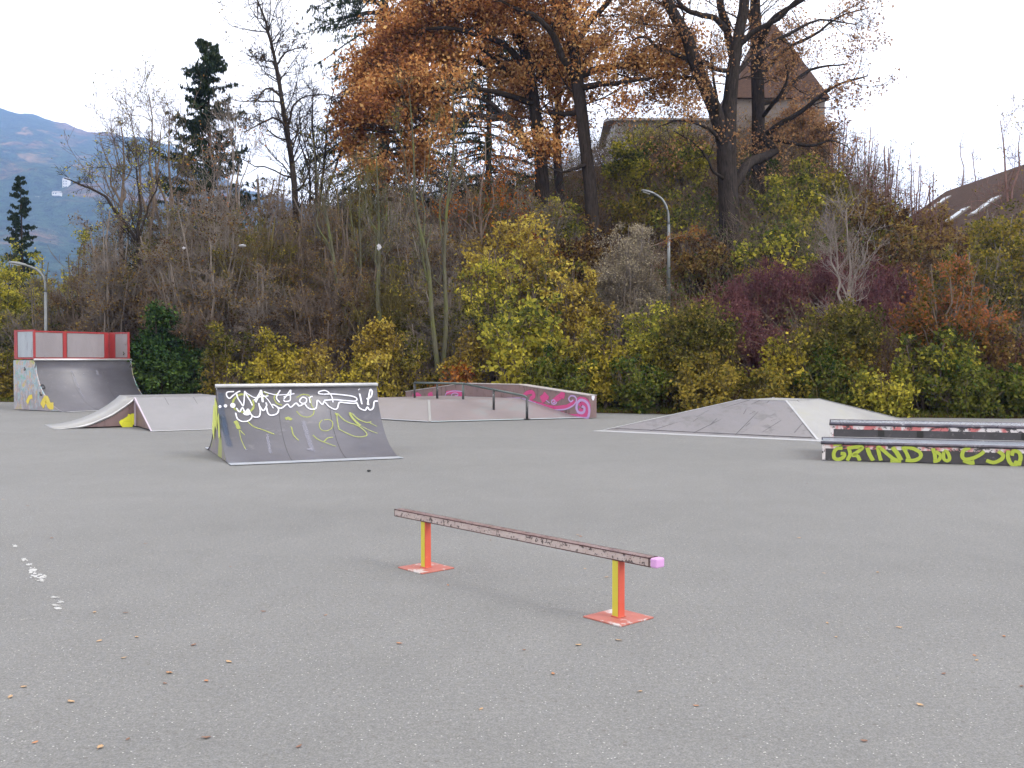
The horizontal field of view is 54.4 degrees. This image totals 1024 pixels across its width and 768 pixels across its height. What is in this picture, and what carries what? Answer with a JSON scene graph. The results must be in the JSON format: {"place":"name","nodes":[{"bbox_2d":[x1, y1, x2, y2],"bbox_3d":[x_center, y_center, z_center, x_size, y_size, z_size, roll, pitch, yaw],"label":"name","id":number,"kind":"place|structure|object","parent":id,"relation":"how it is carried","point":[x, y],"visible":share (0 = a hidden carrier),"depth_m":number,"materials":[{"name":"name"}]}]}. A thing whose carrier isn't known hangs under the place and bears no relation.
{"place":"outdoors","nodes":[
{"label":"outdoors","id":0,"kind":"place"},
{"bbox_2d":[0,108,438,315],"bbox_3d":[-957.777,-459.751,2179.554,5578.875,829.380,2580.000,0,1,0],"label":"mountain","id":1,"kind":"structure","parent":0,"point":[31,146],"depth_m":1696.93,"materials":[{"name":"stone"}]},
{"bbox_2d":[0,144,1020,418],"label":"hillside","id":2,"kind":"structure","parent":0,"point":[690,296],"depth_m":44.27,"materials":[{"name":"green plant"}]},
{"bbox_2d":[3,175,40,323],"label":"spruce tree","id":3,"kind":"object","parent":2,"relation":"on","point":[13,217],"visible":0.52,"depth_m":67.61,"materials":[{"name":"green plant"}]},
{"bbox_2d":[0,238,57,328],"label":"shrub","id":4,"kind":"object","parent":2,"relation":"on","point":[20,276],"visible":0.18,"depth_m":49.79,"materials":[{"name":"yellow plant"}]},
{"bbox_2d":[0,273,87,370],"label":"shrub","id":5,"kind":"object","parent":2,"relation":"on","point":[17,326],"visible":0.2,"depth_m":42.53,"materials":[{"name":"brown plant"}]},
{"bbox_2d":[31,258,97,357],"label":"shrub","id":6,"kind":"object","parent":2,"relation":"on","point":[57,302],"visible":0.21,"depth_m":41.05,"materials":[{"name":"brown plant"}]},
{"bbox_2d":[51,121,178,318],"bbox_3d":[-15.138,-4.932,40.530,3.477,11.206,5.754,1,2,23],"label":"deciduous tree","id":7,"kind":"object","parent":2,"relation":"on","point":[138,233],"visible":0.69,"depth_m":39.62,"materials":[{"name":"brown plant"}]},
{"bbox_2d":[46,73,194,302],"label":"deciduous tree","id":8,"kind":"object","parent":2,"relation":"on","point":[124,191],"visible":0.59,"depth_m":40.65,"materials":[{"name":"brown plant"}]},
{"bbox_2d":[91,49,184,286],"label":"deciduous tree","id":9,"kind":"object","parent":2,"relation":"on","point":[130,115],"visible":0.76,"depth_m":41.75,"materials":[{"name":"brown plant"}]},
{"bbox_2d":[98,83,216,307],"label":"deciduous tree","id":10,"kind":"object","parent":2,"relation":"on","point":[186,158],"visible":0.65,"depth_m":42.77,"materials":[{"name":"brown plant"}]},
{"bbox_2d":[123,297,196,394],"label":"evergreen shrub","id":11,"kind":"object","parent":2,"relation":"on","point":[150,368],"visible":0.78,"depth_m":34.70,"materials":[{"name":"green plant"}]},
{"bbox_2d":[132,278,252,394],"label":"shrub","id":12,"kind":"object","parent":2,"relation":"on","point":[197,339],"visible":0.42,"depth_m":35.68,"materials":[{"name":"brown plant"}]},
{"bbox_2d":[164,343,221,394],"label":"evergreen shrub","id":13,"kind":"object","parent":2,"relation":"on","point":[188,382],"visible":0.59,"depth_m":34.78,"materials":[{"name":"green plant"}]},
{"bbox_2d":[141,37,274,294],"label":"spruce tree","id":14,"kind":"object","parent":2,"relation":"on","point":[211,57],"visible":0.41,"depth_m":51.08,"materials":[{"name":"green plant"}]},
{"bbox_2d":[165,77,273,304],"bbox_3d":[-11.321,-5.740,38.724,4.086,12.363,4.364,0,1,-14],"label":"deciduous tree","id":15,"kind":"object","parent":2,"relation":"on","point":[221,203],"visible":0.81,"depth_m":38.70,"materials":[{"name":"brown plant"}]},
{"bbox_2d":[194,320,255,394],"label":"shrub","id":16,"kind":"object","parent":2,"relation":"on","point":[222,358],"visible":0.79,"depth_m":34.30,"materials":[{"name":"green plant"}]},
{"bbox_2d":[169,161,320,375],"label":"shrub","id":17,"kind":"object","parent":2,"relation":"on","point":[268,204],"visible":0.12,"depth_m":41.71,"materials":[{"name":"brown plant"}]},
{"bbox_2d":[187,199,331,383],"bbox_3d":[-9.621,-3.364,38.235,5.496,7.473,4.150,-1,2,-27],"label":"shrub","id":18,"kind":"object","parent":2,"relation":"on","point":[251,239],"visible":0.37,"depth_m":37.76,"materials":[{"name":"brown plant"}]},
{"bbox_2d":[207,254,322,375],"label":"shrub","id":19,"kind":"object","parent":2,"relation":"on","point":[270,322],"visible":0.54,"depth_m":35.97,"materials":[{"name":"grey plant"}]},
{"bbox_2d":[187,0,353,291],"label":"deciduous tree","id":20,"kind":"object","parent":2,"relation":"on","point":[284,121],"visible":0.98,"depth_m":43.52,"materials":[{"name":"brown plant"}]},
{"bbox_2d":[237,326,305,383],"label":"shrub","id":21,"kind":"object","parent":2,"relation":"on","point":[271,362],"visible":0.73,"depth_m":34.12,"materials":[{"name":"yellow plant"}]},
{"bbox_2d":[232,185,374,378],"bbox_3d":[-8.128,-3.948,38.769,5.669,7.654,4.608,-1,2,-29],"label":"shrub","id":22,"kind":"object","parent":2,"relation":"on","point":[295,269],"visible":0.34,"depth_m":38.35,"materials":[{"name":"brown plant"}]},
{"bbox_2d":[237,50,381,241],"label":"deciduous tree","id":23,"kind":"object","parent":2,"relation":"on","point":[325,152],"visible":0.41,"depth_m":46.66,"materials":[{"name":"brown plant"}]},
{"bbox_2d":[249,255,378,382],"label":"shrub","id":24,"kind":"object","parent":2,"relation":"on","point":[327,333],"visible":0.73,"depth_m":35.78,"materials":[{"name":"brown plant"}]},
{"bbox_2d":[290,338,349,382],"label":"shrub","id":25,"kind":"object","parent":2,"relation":"on","point":[318,371],"visible":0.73,"depth_m":33.47,"materials":[{"name":"yellow plant"}]},
{"bbox_2d":[273,164,390,321],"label":"shrub","id":26,"kind":"object","parent":2,"relation":"on","point":[325,227],"visible":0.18,"depth_m":42.99,"materials":[{"name":"brown plant"}]},
{"bbox_2d":[285,184,407,369],"bbox_3d":[-6.377,-3.982,38.970,4.741,7.326,4.743,-1,2,-24],"label":"shrub","id":27,"kind":"object","parent":2,"relation":"on","point":[346,248],"visible":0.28,"depth_m":38.23,"materials":[{"name":"brown plant"}]},
{"bbox_2d":[280,159,434,306],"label":"shrub","id":28,"kind":"object","parent":2,"relation":"on","point":[368,192],"visible":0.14,"depth_m":42.50,"materials":[{"name":"brown plant"}]},
{"bbox_2d":[344,124,404,335],"bbox_3d":[-4.625,-4.187,34.957,2.032,9.624,1.607,1,2,33],"label":"deciduous tree","id":29,"kind":"object","parent":2,"relation":"on","point":[379,233],"visible":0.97,"depth_m":34.86,"materials":[{"name":"brown plant"}]},
{"bbox_2d":[345,315,412,396],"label":"shrub","id":30,"kind":"object","parent":2,"relation":"on","point":[378,348],"visible":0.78,"depth_m":33.08,"materials":[{"name":"yellow plant"}]},
{"bbox_2d":[306,183,451,327],"bbox_3d":[-5.003,-4.540,39.822,5.798,7.094,4.387,0,1,15],"label":"shrub","id":31,"kind":"object","parent":2,"relation":"on","point":[401,216],"visible":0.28,"depth_m":39.55,"materials":[{"name":"brown plant"}]},
{"bbox_2d":[275,0,492,264],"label":"spruce tree","id":32,"kind":"object","parent":2,"relation":"on","point":[352,14],"visible":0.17,"depth_m":55.83,"materials":[{"name":"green plant"}]},
{"bbox_2d":[332,258,443,390],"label":"shrub","id":33,"kind":"object","parent":2,"relation":"on","point":[392,302],"visible":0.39,"depth_m":35.17,"materials":[{"name":"brown plant"}]},
{"bbox_2d":[357,139,479,300],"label":"shrub","id":34,"kind":"object","parent":2,"relation":"on","point":[410,208],"visible":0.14,"depth_m":43.21,"materials":[{"name":"brown plant"}]},
{"bbox_2d":[381,66,466,384],"bbox_3d":[-3.108,-4.997,33.282,2.748,11.796,2.078,-1,2,-36],"label":"deciduous tree","id":35,"kind":"object","parent":2,"relation":"on","point":[396,113],"visible":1,"depth_m":33.06,"materials":[{"name":"brown plant"}]},
{"bbox_2d":[381,213,492,335],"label":"shrub","id":36,"kind":"object","parent":2,"relation":"on","point":[436,237],"visible":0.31,"depth_m":38.42,"materials":[{"name":"brown plant"}]},
{"bbox_2d":[409,63,481,381],"bbox_3d":[-2.239,-5.052,33.498,2.568,11.741,2.446,0,1,0],"label":"deciduous tree","id":37,"kind":"object","parent":2,"relation":"on","point":[445,329],"visible":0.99,"depth_m":33.35,"materials":[{"name":"brown plant"}]},
{"bbox_2d":[398,261,497,380],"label":"shrub","id":38,"kind":"object","parent":2,"relation":"on","point":[456,323],"visible":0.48,"depth_m":34.57,"materials":[{"name":"brown plant"}]},
{"bbox_2d":[436,324,494,385],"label":"shrub","id":39,"kind":"object","parent":2,"relation":"on","point":[470,349],"visible":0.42,"depth_m":32.22,"materials":[{"name":"brown plant"}]},
{"bbox_2d":[382,84,571,265],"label":"deciduous tree","id":40,"kind":"object","parent":2,"relation":"on","point":[480,210],"visible":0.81,"depth_m":40.76,"materials":[{"name":"brown plant"}]},
{"bbox_2d":[322,0,639,218],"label":"deciduous tree","id":41,"kind":"object","parent":2,"relation":"on","point":[415,38],"visible":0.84,"depth_m":45.35,"materials":[{"name":"orange plant"}]},
{"bbox_2d":[399,12,567,205],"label":"spruce tree","id":42,"kind":"object","parent":2,"relation":"on","point":[491,109],"visible":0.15,"depth_m":61.22,"materials":[{"name":"brown plant"}]},
{"bbox_2d":[451,249,529,382],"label":"shrub","id":43,"kind":"object","parent":2,"relation":"on","point":[481,296],"visible":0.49,"depth_m":34.98,"materials":[{"name":"yellow plant"}]},
{"bbox_2d":[2,92,1023,398],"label":"undergrowth","id":44,"kind":"object","parent":2,"relation":"on","point":[702,185],"depth_m":49.25,"materials":[{"name":"plant"}]},
{"bbox_2d":[13,102,1023,350],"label":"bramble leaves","id":45,"kind":"object","parent":2,"relation":"on","point":[749,238],"visible":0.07,"depth_m":42.24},
{"bbox_2d":[446,208,593,317],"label":"shrub","id":46,"kind":"object","parent":2,"relation":"on","point":[530,253],"visible":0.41,"depth_m":37.59,"materials":[{"name":"yellow plant"}]},
{"bbox_2d":[476,284,572,383],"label":"shrub","id":47,"kind":"object","parent":2,"relation":"on","point":[525,345],"visible":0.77,"depth_m":31.69,"materials":[{"name":"yellow plant"}]},
{"bbox_2d":[477,179,583,278],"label":"shrub","id":48,"kind":"object","parent":2,"relation":"on","point":[559,222],"visible":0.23,"depth_m":43.66,"materials":[{"name":"brown plant"}]},
{"bbox_2d":[522,339,574,389],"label":"shrub","id":49,"kind":"object","parent":2,"relation":"on","point":[544,371],"visible":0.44,"depth_m":30.88,"materials":[{"name":"green plant"}]},
{"bbox_2d":[526,259,619,364],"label":"shrub","id":50,"kind":"object","parent":2,"relation":"on","point":[574,323],"visible":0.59,"depth_m":34.15,"materials":[{"name":"yellow plant"}]},
{"bbox_2d":[426,0,720,265],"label":"deciduous tree","id":51,"kind":"object","parent":2,"relation":"on","point":[571,66],"visible":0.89,"depth_m":44.87,"materials":[{"name":"brown plant"}]},
{"bbox_2d":[537,214,622,284],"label":"shrub","id":52,"kind":"object","parent":2,"relation":"on","point":[587,254],"visible":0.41,"depth_m":41.88,"materials":[{"name":"brown plant"}]},
{"bbox_2d":[496,0,667,220],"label":"deciduous tree","id":53,"kind":"object","parent":2,"relation":"on","point":[558,183],"visible":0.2,"depth_m":52.52,"materials":[{"name":"brown plant"}]},
{"bbox_2d":[559,314,632,408],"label":"shrub","id":54,"kind":"object","parent":2,"relation":"on","point":[590,341],"visible":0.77,"depth_m":30.72,"materials":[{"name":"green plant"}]},
{"bbox_2d":[601,136,660,199],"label":"shrub","id":55,"kind":"object","parent":2,"relation":"on","point":[631,158],"visible":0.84,"depth_m":54.17,"materials":[{"name":"green plant"}]},
{"bbox_2d":[588,220,674,349],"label":"shrub","id":56,"kind":"object","parent":2,"relation":"on","point":[631,277],"visible":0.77,"depth_m":36.41,"materials":[{"name":"grey plant"}]},
{"bbox_2d":[606,353,675,413],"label":"shrub","id":57,"kind":"object","parent":2,"relation":"on","point":[638,391],"visible":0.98,"depth_m":29.75,"materials":[{"name":"green plant"}]},
{"bbox_2d":[598,177,689,238],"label":"shrub","id":58,"kind":"object","parent":2,"relation":"on","point":[627,208],"visible":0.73,"depth_m":47.30,"materials":[{"name":"green plant"}]},
{"bbox_2d":[617,300,694,397],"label":"shrub","id":59,"kind":"object","parent":2,"relation":"on","point":[643,345],"visible":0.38,"depth_m":31.07,"materials":[{"name":"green plant"}]},
{"bbox_2d":[646,137,715,192],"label":"shrub","id":60,"kind":"object","parent":2,"relation":"on","point":[699,165],"visible":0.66,"depth_m":53.16,"materials":[{"name":"green plant"}]},
{"bbox_2d":[646,175,718,251],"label":"shrub","id":61,"kind":"object","parent":2,"relation":"on","point":[687,214],"visible":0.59,"depth_m":45.42,"materials":[{"name":"green plant"}]},
{"bbox_2d":[649,293,748,407],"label":"shrub","id":62,"kind":"object","parent":2,"relation":"on","point":[698,346],"visible":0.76,"depth_m":29.97,"materials":[{"name":"green plant"}]},
{"bbox_2d":[663,230,739,293],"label":"shrub","id":63,"kind":"object","parent":2,"relation":"on","point":[691,268],"visible":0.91,"depth_m":40.38,"materials":[{"name":"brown plant"}]},
{"bbox_2d":[666,352,744,412],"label":"shrub","id":64,"kind":"object","parent":2,"relation":"on","point":[707,383],"visible":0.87,"depth_m":29.02,"materials":[{"name":"yellow plant"}]},
{"bbox_2d":[590,0,900,254],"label":"deciduous tree","id":65,"kind":"object","parent":2,"relation":"on","point":[723,118],"visible":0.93,"depth_m":44.18,"materials":[{"name":"plant"}]},
{"bbox_2d":[705,303,788,377],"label":"shrub","id":66,"kind":"object","parent":2,"relation":"on","point":[752,358],"visible":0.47,"depth_m":31.41,"materials":[{"name":"purple plant"}]},
{"bbox_2d":[732,364,796,399],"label":"shrub","id":67,"kind":"object","parent":2,"relation":"on","point":[770,383],"visible":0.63,"depth_m":28.72,"materials":[{"name":"yellow plant"}]},
{"bbox_2d":[719,256,812,336],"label":"shrub","id":68,"kind":"object","parent":2,"relation":"on","point":[778,297],"visible":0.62,"depth_m":35.44,"materials":[{"name":"purple plant"}]},
{"bbox_2d":[721,24,829,140],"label":"house","id":69,"kind":"structure","parent":2,"relation":"on","point":[744,89],"depth_m":70.39,"materials":[{"name":"brown tile"}]},
{"bbox_2d":[730,214,821,283],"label":"shrub","id":70,"kind":"object","parent":2,"relation":"on","point":[785,239],"visible":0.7,"depth_m":39.54,"materials":[{"name":"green plant"}]},
{"bbox_2d":[748,169,826,239],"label":"shrub","id":71,"kind":"object","parent":2,"relation":"on","point":[776,182],"visible":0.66,"depth_m":44.99,"materials":[{"name":"green plant"}]},
{"bbox_2d":[702,0,906,216],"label":"deciduous tree","id":72,"kind":"object","parent":2,"relation":"on","point":[761,140],"visible":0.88,"depth_m":48.67,"materials":[{"name":"plant"}]},
{"bbox_2d":[789,243,860,317],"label":"shrub","id":73,"kind":"object","parent":2,"relation":"on","point":[822,278],"visible":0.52,"depth_m":36.64,"materials":[{"name":"purple plant"}]},
{"bbox_2d":[787,340,880,406],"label":"shrub","id":74,"kind":"object","parent":2,"relation":"on","point":[828,368],"visible":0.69,"depth_m":28.59,"materials":[{"name":"green plant"}]},
{"bbox_2d":[790,290,896,403],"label":"shrub","id":75,"kind":"object","parent":2,"relation":"on","point":[853,337],"visible":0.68,"depth_m":29.46,"materials":[{"name":"green plant"}]},
{"bbox_2d":[807,168,893,316],"bbox_3d":[10.466,-3.190,30.570,2.648,7.144,3.303,0,1,0],"label":"deciduous tree","id":76,"kind":"object","parent":2,"relation":"on","point":[849,244],"visible":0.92,"depth_m":30.84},
{"bbox_2d":[822,271,907,365],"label":"shrub","id":77,"kind":"object","parent":2,"relation":"on","point":[888,303],"visible":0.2,"depth_m":33.01,"materials":[{"name":"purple plant"}]},
{"bbox_2d":[839,186,913,260],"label":"shrub","id":78,"kind":"object","parent":2,"relation":"on","point":[871,210],"visible":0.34,"depth_m":44.18,"materials":[{"name":"brown plant"}]},
{"bbox_2d":[847,367,920,417],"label":"shrub","id":79,"kind":"object","parent":2,"relation":"on","point":[890,398],"visible":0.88,"depth_m":27.88,"materials":[{"name":"yellow plant"}]},
{"bbox_2d":[850,253,918,349],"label":"shrub","id":80,"kind":"object","parent":2,"relation":"on","point":[891,285],"visible":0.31,"depth_m":35.48,"materials":[{"name":"red plant"}]},
{"bbox_2d":[877,218,951,311],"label":"shrub","id":81,"kind":"object","parent":2,"relation":"on","point":[912,253],"visible":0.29,"depth_m":41.32,"materials":[{"name":"brown plant"}]},
{"bbox_2d":[897,194,976,273],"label":"shrub","id":82,"kind":"object","parent":2,"relation":"on","point":[934,227],"visible":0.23,"depth_m":45.42,"materials":[{"name":"brown plant"}]},
{"bbox_2d":[885,323,990,411],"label":"shrub","id":83,"kind":"object","parent":2,"relation":"on","point":[913,367],"visible":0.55,"depth_m":28.58,"materials":[{"name":"green plant"}]},
{"bbox_2d":[888,251,1020,410],"bbox_3d":[13.215,-1.532,29.867,3.594,4.937,3.878,1,2,24],"label":"shrub","id":84,"kind":"object","parent":2,"relation":"on","point":[961,315],"visible":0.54,"depth_m":29.32,"materials":[{"name":"brown plant"}]},
{"bbox_2d":[916,357,1014,418],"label":"shrub","id":85,"kind":"object","parent":2,"relation":"on","point":[977,398],"visible":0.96,"depth_m":27.66,"materials":[{"name":"green plant"}]},
{"bbox_2d":[911,165,1023,268],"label":"house","id":86,"kind":"structure","parent":2,"relation":"on","point":[959,196],"depth_m":52.44,"materials":[{"name":"brown tile"}]},
{"bbox_2d":[930,236,1022,344],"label":"shrub","id":87,"kind":"object","parent":2,"relation":"on","point":[984,279],"visible":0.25,"depth_m":35.40,"materials":[{"name":"plant"}]},
{"bbox_2d":[933,203,1023,352],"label":"shrub","id":88,"kind":"object","parent":2,"relation":"on","point":[1003,231],"visible":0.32,"depth_m":37.06,"materials":[{"name":"green plant"}]},
{"bbox_2d":[971,328,1023,388],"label":"shrub","id":89,"kind":"object","parent":2,"relation":"on","point":[995,361],"visible":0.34,"depth_m":28.66,"materials":[{"name":"brown plant"}]},
{"bbox_2d":[0,402,1023,767],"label":"asphalt","id":90,"kind":"structure","parent":0,"point":[734,652],"depth_m":6.49,"materials":[{"name":"asphalt"}]},
{"bbox_2d":[13,330,141,411],"bbox_3d":[-13.783,-0.467,32.651,2.990,2.560,3.590,1,2,32],"label":"quarter pipe","id":91,"kind":"object","parent":90,"relation":"on","point":[64,383],"visible":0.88,"depth_m":32.53,"materials":[{"name":"black"}]},
{"bbox_2d":[44,394,215,431],"bbox_3d":[-8.912,0.696,23.907,3.830,0.756,3.970,-1,2,-31],"label":"jump box","id":92,"kind":"object","parent":90,"relation":"on","point":[167,412],"visible":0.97,"depth_m":23.67,"materials":[{"name":"concrete"}]},
{"bbox_2d":[205,383,402,464],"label":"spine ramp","id":93,"kind":"structure","parent":90,"relation":"on","point":[252,424],"depth_m":16.61,"materials":[{"name":"concrete"}]},
{"bbox_2d":[378,396,583,421],"bbox_3d":[-1.599,0.679,27.730,4.915,0.510,5.601,-1,2,-42],"label":"funbox","id":94,"kind":"object","parent":90,"relation":"on","point":[440,408],"visible":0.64,"depth_m":27.20,"materials":[{"name":"concrete"}]},
{"bbox_2d":[405,383,596,418],"bbox_3d":[-0.524,0.464,29.655,7.441,0.958,0.371,1,2,41],"label":"ledge","id":95,"kind":"object","parent":90,"relation":"on","point":[578,404],"visible":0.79,"depth_m":28.35,"materials":[{"name":"pink"}]},
{"bbox_2d":[394,508,663,626],"bbox_3d":[-0.012,1.223,6.920,0.310,0.422,2.681,-1,2,-42],"label":"grind rail","id":96,"kind":"object","parent":90,"relation":"on","point":[618,615],"visible":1,"depth_m":6.49,"materials":[{"name":"metal"}]},
{"bbox_2d":[597,397,908,441],"bbox_3d":[6.180,0.689,24.087,5.147,0.662,7.941,1,2,35],"label":"pyramid","id":97,"kind":"object","parent":90,"relation":"on","point":[795,419],"visible":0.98,"depth_m":22.18,"materials":[{"name":"concrete"}]},
{"bbox_2d":[821,437,1023,465],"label":"grind ledge","id":98,"kind":"object","parent":90,"relation":"on","point":[969,452],"visible":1,"depth_m":15.48,"materials":[{"name":"paint"}]},
{"bbox_2d":[829,419,1023,440],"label":"grind ledge","id":99,"kind":"object","parent":90,"relation":"on","point":[962,430],"visible":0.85,"depth_m":16.35,"materials":[{"name":"concrete"}]},
{"bbox_2d":[0,0,1023,216],"label":"sky","id":100,"kind":"structure","parent":0,"point":[960,60],"materials":[{"name":"white"}]},
{"label":"ground","id":101,"kind":"structure","parent":0,"visible":0},
{"bbox_2d":[59,208,157,389],"bbox_3d":[-15.024,-2.979,38.065,4.397,7.538,4.078,0,1,0],"label":"shrub","id":102,"kind":"object","parent":101,"relation":"on","point":[106,306],"visible":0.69,"depth_m":37.49,"materials":[{"name":"brown plant"}]},
{"bbox_2d":[119,197,245,342],"bbox_3d":[-12.516,-3.270,38.662,5.060,7.987,4.381,0,1,-14],"label":"shrub","id":103,"kind":"object","parent":101,"relation":"on","point":[171,215],"visible":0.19,"depth_m":38.06,"materials":[{"name":"grey plant"}]},
{"bbox_2d":[136,195,281,373],"bbox_3d":[-11.208,-3.185,36.735,5.257,7.873,4.277,0,1,0],"label":"shrub","id":104,"kind":"object","parent":101,"relation":"on","point":[206,286],"visible":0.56,"depth_m":36.62,"materials":[{"name":"brown plant"}]},
{"bbox_2d":[390,328,446,396],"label":"shrub","id":105,"kind":"object","parent":101,"relation":"on","point":[413,368],"visible":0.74,"depth_m":33.08,"materials":[{"name":"brown plant"}]},
{"bbox_2d":[757,328,814,397],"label":"shrub","id":106,"kind":"object","parent":101,"relation":"on","point":[787,357],"visible":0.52,"depth_m":29.07,"materials":[{"name":"yellow plant"}]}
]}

